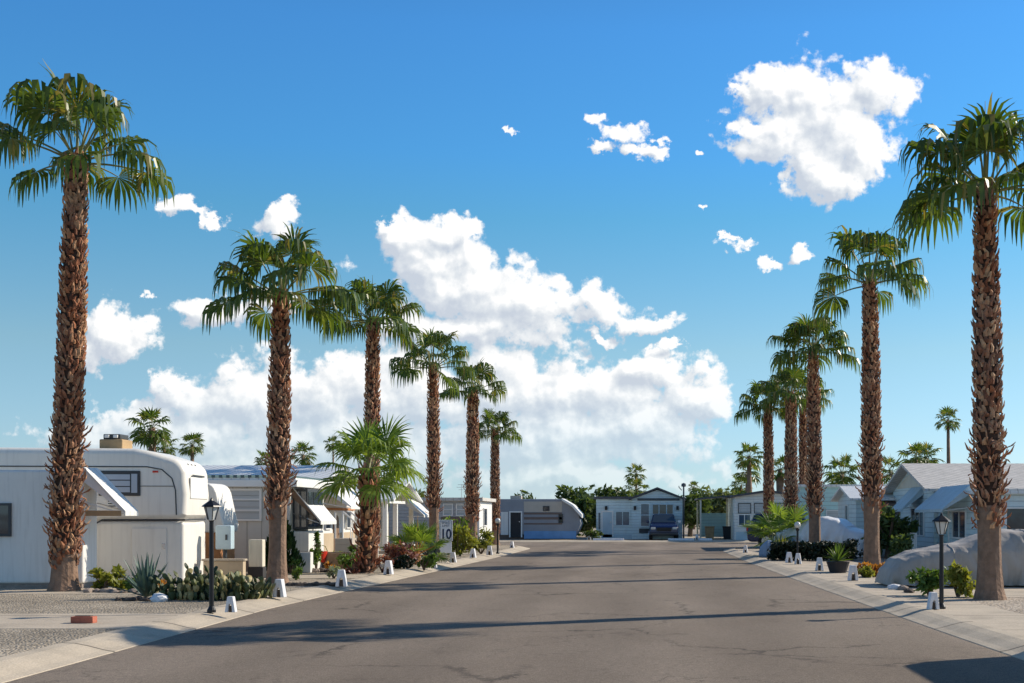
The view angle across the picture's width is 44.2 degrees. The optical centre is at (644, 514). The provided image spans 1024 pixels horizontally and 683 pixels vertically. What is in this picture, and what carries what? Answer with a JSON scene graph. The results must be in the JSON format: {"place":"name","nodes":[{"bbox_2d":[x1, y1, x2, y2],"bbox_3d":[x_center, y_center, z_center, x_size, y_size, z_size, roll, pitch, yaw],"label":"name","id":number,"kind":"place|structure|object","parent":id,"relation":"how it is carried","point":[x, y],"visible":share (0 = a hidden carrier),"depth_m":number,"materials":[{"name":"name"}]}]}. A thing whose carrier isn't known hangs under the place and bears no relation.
{"place":"outdoors","nodes":[
{"label":"outdoors","id":0,"kind":"place"},
{"bbox_2d":[0,614,181,628],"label":"driveway","id":1,"kind":"structure","parent":0,"point":[54,621],"depth_m":18.13,"materials":[{"name":"concrete"}]},
{"bbox_2d":[71,615,96,622],"bbox_3d":[-8.034,1.494,17.900,0.320,0.112,0.160,0,0,0],"label":"brick block","id":2,"kind":"object","parent":1,"relation":"on","point":[84,619],"depth_m":17.82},
{"bbox_2d":[0,574,290,593],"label":"driveway","id":3,"kind":"structure","parent":0,"point":[23,591],"depth_m":25.25,"materials":[{"name":"concrete"}]},
{"bbox_2d":[0,467,137,587],"bbox_3d":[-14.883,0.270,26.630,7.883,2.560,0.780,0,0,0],"label":"white trailer","id":4,"kind":"object","parent":3,"relation":"on","point":[24,546],"visible":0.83,"depth_m":26.30,"materials":[{"name":"paint"}]},
{"bbox_2d":[87,567,121,588],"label":"plant","id":5,"kind":"object","parent":3,"relation":"on","point":[107,579],"visible":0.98,"depth_m":25.56,"materials":[{"name":"green plant"}]},
{"bbox_2d":[0,447,208,581],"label":"fifth wheel trailer","id":6,"kind":"object","parent":3,"relation":"on","point":[166,496],"visible":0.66,"depth_m":28.44,"materials":[{"name":"metal"}]},
{"bbox_2d":[99,434,131,448],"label":"roof unit","id":7,"kind":"structure","parent":6,"relation":"on","point":[116,441],"depth_m":28.91,"materials":[{"name":"beige metal"}]},
{"bbox_2d":[99,564,127,589],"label":"plant","id":8,"kind":"object","parent":3,"relation":"on","point":[116,571],"visible":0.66,"depth_m":25.77,"materials":[{"name":"green plant"}]},
{"bbox_2d":[186,483,238,558],"bbox_3d":[-13.277,0.368,32.370,5.120,2.364,1.260,0,0,0],"label":"camper","id":9,"kind":"object","parent":3,"relation":"on","point":[220,494],"visible":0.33,"depth_m":32.00,"materials":[{"name":"white paint"}]},
{"bbox_2d":[201,559,246,579],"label":"planter wall","id":10,"kind":"structure","parent":3,"relation":"on","point":[225,566],"depth_m":29.60,"materials":[{"name":"beige paint"}]},
{"bbox_2d":[216,525,233,558],"bbox_3d":[-10.147,0.900,30.188,0.380,1.300,0.305,0,0,0],"label":"utility box","id":11,"kind":"object","parent":3,"relation":"on","point":[224,537],"visible":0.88,"depth_m":30.06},
{"bbox_2d":[248,539,265,577],"bbox_3d":[-9.498,1.075,30.600,0.380,0.950,0.280,0,0,0],"label":"utility box","id":12,"kind":"object","parent":3,"relation":"on","point":[256,568],"visible":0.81,"depth_m":30.48,"materials":[{"name":"beige paint"}]},
{"bbox_2d":[0,545,516,656],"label":"gravel yard","id":13,"kind":"structure","parent":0,"point":[13,641],"depth_m":20.95,"materials":[{"name":"gravel"}]},
{"bbox_2d":[0,58,174,591],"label":"fan palm","id":14,"kind":"object","parent":13,"relation":"on","point":[66,507],"visible":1,"depth_m":25.29,"materials":[{"name":"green plant"}]},
{"bbox_2d":[109,552,170,596],"bbox_3d":[-9.209,1.100,23.168,1.472,0.854,1.145,0,0,0],"label":"agave","id":15,"kind":"object","parent":13,"relation":"on","point":[141,585],"visible":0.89,"depth_m":23.11,"materials":[{"name":"green plant"}]},
{"bbox_2d":[124,405,171,451],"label":"distant palm","id":16,"kind":"object","parent":13,"relation":"on","point":[152,435],"visible":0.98,"depth_m":61.69,"materials":[{"name":"green plant"}]},
{"bbox_2d":[149,575,191,599],"bbox_3d":[-8.670,1.325,22.995,0.925,0.449,0.630,0,0,0],"label":"prickly pear","id":17,"kind":"object","parent":13,"relation":"on","point":[154,587],"visible":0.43,"depth_m":22.90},
{"bbox_2d":[157,563,217,599],"bbox_3d":[-8.383,1.203,22.999,1.186,0.694,0.771,0,0,37],"label":"prickly pear","id":18,"kind":"object","parent":13,"relation":"on","point":[189,593],"visible":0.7,"depth_m":22.68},
{"bbox_2d":[193,569,242,600],"bbox_3d":[-7.720,1.268,22.753,0.941,0.564,0.742,0,0,27],"label":"prickly pear","id":19,"kind":"object","parent":13,"relation":"on","point":[222,578],"visible":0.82,"depth_m":22.64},
{"bbox_2d":[217,571,268,599],"bbox_3d":[-7.455,1.282,22.919,1.055,0.536,0.722,0,0,0],"label":"prickly pear","id":20,"kind":"object","parent":13,"relation":"on","point":[247,586],"visible":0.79,"depth_m":22.77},
{"bbox_2d":[230,573,275,598],"bbox_3d":[-7.282,1.317,23.266,0.856,0.466,0.630,0,0,38],"label":"prickly pear","id":21,"kind":"object","parent":13,"relation":"on","point":[268,591],"visible":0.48,"depth_m":23.20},
{"bbox_2d":[0,545,529,682],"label":"kerb","id":22,"kind":"structure","parent":13,"relation":"on","point":[29,663],"depth_m":17.41,"materials":[{"name":"concrete"}]},
{"bbox_2d":[202,497,220,612],"bbox_3d":[-6.901,0.635,19.900,0.320,1.830,0.277,0,0,0],"label":"lamp post","id":23,"kind":"object","parent":22,"relation":"on","point":[211,507],"visible":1,"depth_m":19.87,"materials":[{"name":"black metal"}]},
{"bbox_2d":[272,579,286,597],"bbox_3d":[-6.842,1.370,23.400,0.232,0.340,0.132,0,0,10],"label":"kerb marker","id":24,"kind":"object","parent":22,"relation":"on","point":[280,585],"visible":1,"depth_m":23.34,"materials":[{"name":"white concrete"}]},
{"bbox_2d":[416,552,438,570],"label":"shrub","id":25,"kind":"object","parent":22,"relation":"on","point":[428,561],"visible":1,"depth_m":35.55,"materials":[{"name":"green plant"}]},
{"bbox_2d":[439,520,452,561],"bbox_3d":[-6.528,0.882,41.015,0.430,1.436,0.080,0,0,-3],"label":"speed sign","id":26,"kind":"object","parent":22,"relation":"on","point":[446,529],"visible":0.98,"depth_m":40.98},
{"bbox_2d":[207,475,336,570],"bbox_3d":[-13.996,0.226,36.315,10.003,2.648,4.070,0,0,0],"label":"mobile home","id":27,"kind":"object","parent":13,"relation":"on","point":[308,515],"visible":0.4,"depth_m":34.50,"materials":[{"name":"white metal"}]},
{"bbox_2d":[229,488,261,520],"bbox_3d":[-11.040,-0.283,34.469,0.938,0.897,0.058,0,0,0],"label":"window","id":28,"kind":"structure","parent":27,"relation":"in","point":[247,502],"depth_m":34.48,"materials":[{"name":"white metal"}]},
{"bbox_2d":[293,489,322,528],"bbox_3d":[-9.580,-0.166,35.569,0.429,1.133,1.662,0,0,0],"label":"bay window","id":29,"kind":"structure","parent":27,"relation":"in","point":[300,515],"depth_m":34.75,"materials":[{"name":"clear glass"}]},
{"bbox_2d":[201,465,359,551],"bbox_3d":[-15.073,-0.115,44.800,10.253,3.330,5.100,0,0,0],"label":"mobile home","id":30,"kind":"object","parent":13,"relation":"on","point":[347,505],"visible":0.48,"depth_m":43.82,"materials":[{"name":"white paint"}]},
{"bbox_2d":[200,222,361,583],"bbox_3d":[-8.348,-2.482,28.479,3.563,8.164,3.127,0,0,0],"label":"fan palm","id":31,"kind":"object","parent":13,"relation":"on","point":[255,255],"visible":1,"depth_m":28.31,"materials":[{"name":"green plant"}]},
{"bbox_2d":[265,520,305,573],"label":"cypress","id":32,"kind":"object","parent":13,"relation":"on","point":[291,542],"visible":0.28,"depth_m":32.85,"materials":[{"name":"green plant"}]},
{"bbox_2d":[299,552,312,572],"bbox_3d":[-9.193,1.270,33.600,0.480,0.560,0.280,0,0,0],"label":"planter box","id":33,"kind":"object","parent":13,"relation":"on","point":[307,557],"visible":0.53,"depth_m":33.46,"materials":[{"name":"white paint"}]},
{"bbox_2d":[309,530,321,568],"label":"shrub","id":34,"kind":"object","parent":13,"relation":"on","point":[317,553],"visible":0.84,"depth_m":34.36,"materials":[{"name":"green plant"}]},
{"bbox_2d":[322,552,351,567],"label":"planter wall","id":35,"kind":"structure","parent":13,"relation":"on","point":[331,556],"depth_m":36.20,"materials":[{"name":"brown concrete"}]},
{"bbox_2d":[336,545,358,568],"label":"shrub","id":36,"kind":"object","parent":13,"relation":"on","point":[345,559],"visible":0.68,"depth_m":35.65,"materials":[{"name":"green plant"}]},
{"bbox_2d":[334,511,378,556],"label":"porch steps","id":37,"kind":"structure","parent":13,"relation":"on","point":[342,544],"depth_m":40.21,"materials":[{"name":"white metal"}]},
{"bbox_2d":[308,413,427,572],"bbox_3d":[-7.297,-0.512,33.456,3.296,4.413,3.035,0,0,0],"label":"young fan palm","id":38,"kind":"object","parent":13,"relation":"on","point":[367,441],"visible":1,"depth_m":33.22,"materials":[{"name":"green plant"}]},
{"bbox_2d":[319,275,424,558],"bbox_3d":[-8.674,-3.041,39.775,3.150,9.282,3.279,0,0,0],"label":"fan palm","id":39,"kind":"object","parent":13,"relation":"on","point":[388,302],"visible":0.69,"depth_m":39.81,"materials":[{"name":"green plant"}]},
{"bbox_2d":[392,554,417,568],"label":"shrub","id":40,"kind":"object","parent":13,"relation":"on","point":[400,562],"visible":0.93,"depth_m":36.10,"materials":[{"name":"green plant"}]},
{"bbox_2d":[389,327,475,555],"bbox_3d":[-7.863,-2.675,46.449,3.286,8.550,3.126,0,0,0],"label":"fan palm","id":41,"kind":"object","parent":13,"relation":"on","point":[438,340],"visible":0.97,"depth_m":46.32,"materials":[{"name":"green plant"}]},
{"bbox_2d":[388,498,495,546],"bbox_3d":[-12.459,0.365,61.425,9.654,2.371,5.350,0,0,0],"label":"mobile home","id":42,"kind":"object","parent":13,"relation":"on","point":[453,508],"visible":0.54,"depth_m":59.00,"materials":[{"name":"grey"}]},
{"bbox_2d":[447,525,480,555],"bbox_3d":[-6.957,0.948,47.064,1.627,1.300,1.158,0,0,0],"label":"shrub","id":43,"kind":"object","parent":13,"relation":"on","point":[467,539],"visible":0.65,"depth_m":46.91,"materials":[{"name":"green plant"}]},
{"bbox_2d":[437,359,507,549],"bbox_3d":[-7.580,-2.686,54.943,3.008,8.572,3.031,0,0,0],"label":"fan palm","id":44,"kind":"object","parent":13,"relation":"on","point":[472,484],"visible":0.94,"depth_m":54.80,"materials":[{"name":"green plant"}]},
{"bbox_2d":[477,408,522,544],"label":"fan palm","id":45,"kind":"object","parent":13,"relation":"on","point":[494,419],"visible":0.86,"depth_m":65.11,"materials":[{"name":"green plant"}]},
{"bbox_2d":[379,553,484,554],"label":"driveway","id":46,"kind":"structure","parent":0,"point":[461,554],"depth_m":48.89,"materials":[{"name":"concrete"}]},
{"bbox_2d":[354,481,428,553],"bbox_3d":[-14.122,0.058,52.700,9.323,2.984,6.500,0,0,0],"label":"mobile home","id":47,"kind":"object","parent":46,"relation":"on","point":[419,508],"visible":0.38,"depth_m":52.11,"materials":[{"name":"beige paint"}]},
{"bbox_2d":[466,527,495,553],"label":"shrub","id":48,"kind":"object","parent":46,"relation":"on","point":[487,538],"visible":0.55,"depth_m":49.43,"materials":[{"name":"green plant"}]},
{"bbox_2d":[0,0,1023,498],"label":"sky","id":49,"kind":"structure","parent":0,"point":[615,208],"materials":[{"name":"blue"}]},
{"bbox_2d":[5,543,1023,682],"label":"road","id":50,"kind":"structure","parent":0,"point":[624,613],"depth_m":17.12,"materials":[{"name":"asphalt"}]},
{"bbox_2d":[594,487,685,538],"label":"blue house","id":51,"kind":"structure","parent":0,"point":[623,517],"depth_m":80.00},
{"bbox_2d":[601,511,612,536],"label":"door","id":52,"kind":"structure","parent":51,"relation":"in","point":[606,516],"depth_m":80.26,"materials":[{"name":"metal"}]},
{"bbox_2d":[615,511,629,525],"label":"window","id":53,"kind":"structure","parent":51,"relation":"in","point":[622,518],"depth_m":80.27,"materials":[{"name":"white"}]},
{"bbox_2d":[640,503,649,526],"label":"window","id":54,"kind":"structure","parent":51,"relation":"in","point":[644,507],"depth_m":79.98,"materials":[{"name":"white"}]},
{"bbox_2d":[651,503,673,535],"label":"glass door","id":55,"kind":"structure","parent":51,"relation":"in","point":[656,508],"depth_m":79.98,"materials":[{"name":"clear glass"}]},
{"bbox_2d":[576,529,722,538],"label":"gravel yard","id":56,"kind":"structure","parent":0,"point":[685,534],"depth_m":94.52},
{"bbox_2d":[178,432,206,461],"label":"distant palm","id":57,"kind":"object","parent":56,"relation":"on","point":[191,449],"visible":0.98,"depth_m":94.84,"materials":[{"name":"green plant"}]},
{"bbox_2d":[290,441,316,464],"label":"distant palm","id":58,"kind":"object","parent":56,"relation":"on","point":[304,460],"visible":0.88,"depth_m":79.85,"materials":[{"name":"green plant"}]},
{"bbox_2d":[499,496,583,539],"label":"striped trailer","id":59,"kind":"object","parent":56,"relation":"on","point":[540,519],"visible":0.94,"depth_m":78.48,"materials":[{"name":"white metal"}]},
{"bbox_2d":[554,484,595,535],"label":"tree","id":60,"kind":"object","parent":56,"relation":"on","point":[570,495],"visible":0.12,"depth_m":91.32,"materials":[{"name":"green plant"}]},
{"bbox_2d":[574,495,595,536],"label":"tree","id":61,"kind":"object","parent":56,"relation":"on","point":[586,507],"visible":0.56,"depth_m":87.31,"materials":[{"name":"green plant"}]},
{"bbox_2d":[583,483,637,496],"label":"tree","id":62,"kind":"object","parent":56,"relation":"on","point":[608,492],"visible":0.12,"depth_m":97.66,"materials":[{"name":"green plant"}]},
{"bbox_2d":[623,463,647,488],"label":"distant palm","id":63,"kind":"object","parent":56,"relation":"on","point":[635,468],"visible":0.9,"depth_m":111.86,"materials":[{"name":"green plant"}]},
{"bbox_2d":[678,488,715,536],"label":"tree","id":64,"kind":"object","parent":56,"relation":"on","point":[690,513],"visible":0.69,"depth_m":89.60,"materials":[{"name":"green plant"}]},
{"bbox_2d":[689,485,735,512],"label":"tree","id":65,"kind":"object","parent":56,"relation":"on","point":[718,505],"visible":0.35,"depth_m":94.09,"materials":[{"name":"green plant"}]},
{"bbox_2d":[694,495,732,538],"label":"carport","id":66,"kind":"object","parent":56,"relation":"on","point":[718,521],"visible":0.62,"depth_m":82.20,"materials":[{"name":"beige paint"}]},
{"bbox_2d":[733,460,761,492],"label":"distant palm","id":67,"kind":"object","parent":56,"relation":"on","point":[741,475],"visible":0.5,"depth_m":111.80,"materials":[{"name":"green plant"}]},
{"bbox_2d":[733,442,763,492],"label":"distant palm","id":68,"kind":"object","parent":56,"relation":"on","point":[747,463],"visible":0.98,"depth_m":104.83,"materials":[{"name":"green plant"}]},
{"bbox_2d":[773,454,784,491],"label":"distant palm","id":69,"kind":"object","parent":56,"relation":"on","point":[779,478],"visible":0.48,"depth_m":79.78,"materials":[{"name":"green plant"}]},
{"bbox_2d":[881,456,901,483],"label":"distant palm","id":70,"kind":"object","parent":56,"relation":"on","point":[889,474],"visible":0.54,"depth_m":77.73,"materials":[{"name":"green plant"}]},
{"bbox_2d":[935,405,961,462],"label":"distant palm","id":71,"kind":"object","parent":56,"relation":"on","point":[949,426],"visible":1,"depth_m":77.90,"materials":[{"name":"green plant"}]},
{"bbox_2d":[573,539,732,539],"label":"driveway","id":72,"kind":"structure","parent":0,"point":[654,539],"depth_m":78.83,"materials":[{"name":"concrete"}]},
{"bbox_2d":[646,514,680,539],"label":"parked car","id":73,"kind":"object","parent":72,"relation":"on","point":[663,524],"visible":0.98,"depth_m":77.02,"materials":[{"name":"blue paint"}]},
{"bbox_2d":[723,490,784,539],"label":"mobile home","id":74,"kind":"object","parent":72,"relation":"on","point":[748,506],"visible":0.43,"depth_m":77.50,"materials":[{"name":"white"}]},
{"bbox_2d":[811,562,881,565],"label":"driveway","id":75,"kind":"structure","parent":0,"point":[850,563],"depth_m":39.82,"materials":[{"name":"concrete"}]},
{"bbox_2d":[736,546,1023,613],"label":"gravel yard","id":76,"kind":"structure","parent":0,"point":[1014,604],"depth_m":22.40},
{"bbox_2d":[734,378,803,525],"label":"fan palm","id":77,"kind":"object","parent":76,"relation":"on","point":[766,419],"visible":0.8,"depth_m":57.83,"materials":[{"name":"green plant"}]},
{"bbox_2d":[755,363,827,521],"bbox_3d":[6.654,-2.714,55.847,3.068,8.627,3.142,0,0,-31],"label":"fan palm","id":78,"kind":"object","parent":76,"relation":"on","point":[792,397],"visible":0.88,"depth_m":55.78,"materials":[{"name":"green plant"}]},
{"bbox_2d":[771,376,834,483],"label":"fan palm","id":79,"kind":"object","parent":76,"relation":"on","point":[802,449],"visible":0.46,"depth_m":60.85,"materials":[{"name":"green plant"}]},
{"bbox_2d":[766,310,859,558],"bbox_3d":[5.990,-2.806,44.058,3.140,8.813,2.985,0,0,-36],"label":"fan palm","id":80,"kind":"object","parent":76,"relation":"on","point":[795,331],"visible":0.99,"depth_m":43.81,"materials":[{"name":"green plant"}]},
{"bbox_2d":[769,540,857,560],"bbox_3d":[5.738,1.220,42.606,2.997,0.766,1.048,0,0,0],"label":"hedge","id":81,"kind":"object","parent":76,"relation":"on","point":[808,550],"visible":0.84,"depth_m":42.25,"materials":[{"name":"green plant"}]},
{"bbox_2d":[774,516,884,556],"bbox_3d":[6.935,0.796,46.797,4.227,1.508,1.930,0,0,30],"label":"covered car","id":82,"kind":"object","parent":76,"relation":"on","point":[840,530],"visible":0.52,"depth_m":46.04,"materials":[{"name":"fabric"}]},
{"bbox_2d":[783,484,886,518],"bbox_3d":[10.033,0.037,62.990,5.592,3.025,5.220,0,0,0],"label":"mobile home","id":83,"kind":"object","parent":76,"relation":"on","point":[830,508],"visible":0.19,"depth_m":60.50,"materials":[{"name":"teal"}]},
{"bbox_2d":[831,486,899,529],"bbox_3d":[13.253,0.148,53.998,9.650,2.805,6.203,0,0,0],"label":"mobile home","id":84,"kind":"object","parent":76,"relation":"on","point":[848,499],"visible":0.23,"depth_m":52.88,"materials":[{"name":"white"}]},
{"bbox_2d":[812,225,933,570],"bbox_3d":[6.242,-3.176,34.499,3.326,9.551,3.436,0,0,0],"label":"fan palm","id":85,"kind":"object","parent":76,"relation":"on","point":[871,439],"visible":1,"depth_m":34.30,"materials":[{"name":"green plant"}]},
{"bbox_2d":[723,546,1023,659],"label":"kerb","id":86,"kind":"structure","parent":76,"relation":"on","point":[1002,641],"depth_m":20.34,"materials":[{"name":"concrete"}]},
{"bbox_2d":[861,502,921,558],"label":"tree","id":87,"kind":"object","parent":76,"relation":"on","point":[890,523],"visible":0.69,"depth_m":44.17,"materials":[{"name":"green plant"}]},
{"bbox_2d":[888,533,914,557],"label":"shrub","id":88,"kind":"object","parent":76,"relation":"on","point":[900,543],"visible":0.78,"depth_m":39.27,"materials":[{"name":"green plant"}]},
{"bbox_2d":[883,463,1023,549],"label":"gabled house","id":89,"kind":"structure","parent":76,"relation":"on","point":[925,494],"depth_m":45.52,"materials":[{"name":"white"}]},
{"bbox_2d":[911,507,923,536],"bbox_3d":[10.369,0.250,47.600,0.058,1.100,2.200,0,0,0],"label":"window","id":90,"kind":"structure","parent":89,"relation":"in","point":[919,516],"depth_m":47.21,"materials":[{"name":"glass"}]},
{"bbox_2d":[951,510,966,538],"bbox_3d":[10.519,0.325,41.900,0.058,0.950,1.800,0,0,0],"label":"window","id":91,"kind":"structure","parent":89,"relation":"in","point":[959,518],"depth_m":41.86,"materials":[{"name":"white metal"}]},
{"bbox_2d":[1005,507,1023,528],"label":"window","id":92,"kind":"structure","parent":89,"relation":"in","point":[1016,520],"depth_m":39.58,"materials":[{"name":"glass"}]},
{"bbox_2d":[890,92,1023,599],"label":"fan palm","id":93,"kind":"object","parent":76,"relation":"on","point":[997,133],"visible":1,"depth_m":22.80,"materials":[{"name":"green plant"}]},
{"bbox_2d":[737,549,1023,635],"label":"pavement","id":94,"kind":"structure","parent":0,"point":[1004,620],"depth_m":22.09,"materials":[{"name":"concrete"}]},
{"bbox_2d":[738,500,808,546],"bbox_3d":[5.291,0.480,47.594,3.227,2.180,3.016,0,0,-34],"label":"fan plant","id":95,"kind":"object","parent":94,"relation":"on","point":[783,517],"visible":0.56,"depth_m":47.43,"materials":[{"name":"green plant"}]},
{"bbox_2d":[821,543,851,572],"bbox_3d":[5.163,1.118,33.467,0.932,0.863,0.971,0,0,0],"label":"potted cycad","id":96,"kind":"object","parent":94,"relation":"on","point":[839,565],"visible":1,"depth_m":33.34,"materials":[{"name":"green plant"}]},
{"bbox_2d":[905,566,949,595],"bbox_3d":[5.473,1.272,23.967,0.919,0.619,0.724,0,0,0],"label":"shrub","id":97,"kind":"object","parent":94,"relation":"on","point":[928,580],"visible":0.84,"depth_m":23.78,"materials":[{"name":"green plant"}]},
{"bbox_2d":[926,592,939,609],"bbox_3d":[4.700,1.400,20.400,0.191,0.280,0.109,0,0,-13],"label":"kerb marker","id":98,"kind":"object","parent":94,"relation":"on","point":[932,602],"visible":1,"depth_m":20.36,"materials":[{"name":"white concrete"}]},
{"bbox_2d":[932,512,950,608],"bbox_3d":[4.886,0.754,20.600,0.320,1.592,0.277,0,0,0],"label":"lamp post","id":99,"kind":"object","parent":94,"relation":"on","point":[941,521],"visible":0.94,"depth_m":20.57,"materials":[{"name":"black metal"}]},
{"bbox_2d":[908,585,1023,596],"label":"driveway","id":100,"kind":"structure","parent":0,"point":[1015,591],"depth_m":25.25,"materials":[{"name":"concrete"}]},
{"bbox_2d":[875,529,1023,585],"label":"covered car","id":101,"kind":"object","parent":100,"relation":"on","point":[963,552],"visible":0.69,"depth_m":26.75,"materials":[{"name":"fabric"}]},
{"bbox_2d":[944,559,975,597],"bbox_3d":[5.949,1.201,23.515,0.657,0.758,0.610,0,0,23],"label":"shrub","id":102,"kind":"object","parent":100,"relation":"on","point":[959,578],"visible":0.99,"depth_m":23.46,"materials":[{"name":"green plant"}]},
{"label":"driveway","id":103,"kind":"structure","parent":0,"visible":0},
{"bbox_2d":[746,514,805,545],"bbox_3d":[7.016,0.745,58.599,4.510,1.600,2.140,0,0,4],"label":"parked car","id":104,"kind":"object","parent":103,"relation":"on","point":[752,538],"visible":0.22,"depth_m":57.87,"materials":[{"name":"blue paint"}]},
{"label":"driveway","id":105,"kind":"structure","parent":0,"visible":0},
{"bbox_2d":[383,539,418,561],"bbox_3d":[-7.329,1.145,37.451,1.189,0.873,0.640,0,0,22],"label":"shrub","id":106,"kind":"object","parent":105,"relation":"on","point":[395,551],"visible":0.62,"depth_m":37.44,"materials":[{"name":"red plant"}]},
{"bbox_2d":[380,519,451,564],"bbox_3d":[-7.155,0.760,38.983,2.177,1.613,2.236,0,0,-29],"label":"fan plant","id":107,"kind":"object","parent":105,"relation":"on","point":[417,533],"visible":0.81,"depth_m":38.77,"materials":[{"name":"green plant"}]},
{"label":"ground","id":108,"kind":"structure","parent":0,"visible":0},
{"bbox_2d":[499,540,757,542],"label":"kerb","id":109,"kind":"structure","parent":108,"relation":"on","point":[626,541],"depth_m":75.20,"materials":[{"name":"concrete"}]},
{"bbox_2d":[821,452,860,483],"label":"distant palm","id":110,"kind":"object","parent":108,"relation":"on","point":[840,478],"visible":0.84,"depth_m":74.70,"materials":[{"name":"green plant"}]},
{"bbox_2d":[897,441,933,462],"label":"distant palm","id":111,"kind":"object","parent":108,"relation":"on","point":[917,447],"visible":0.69,"depth_m":71.74,"materials":[{"name":"green plant"}]},
{"bbox_2d":[912,441,945,462],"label":"distant palm","id":112,"kind":"object","parent":108,"relation":"on","point":[927,446],"visible":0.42,"depth_m":73.67,"materials":[{"name":"green plant"}]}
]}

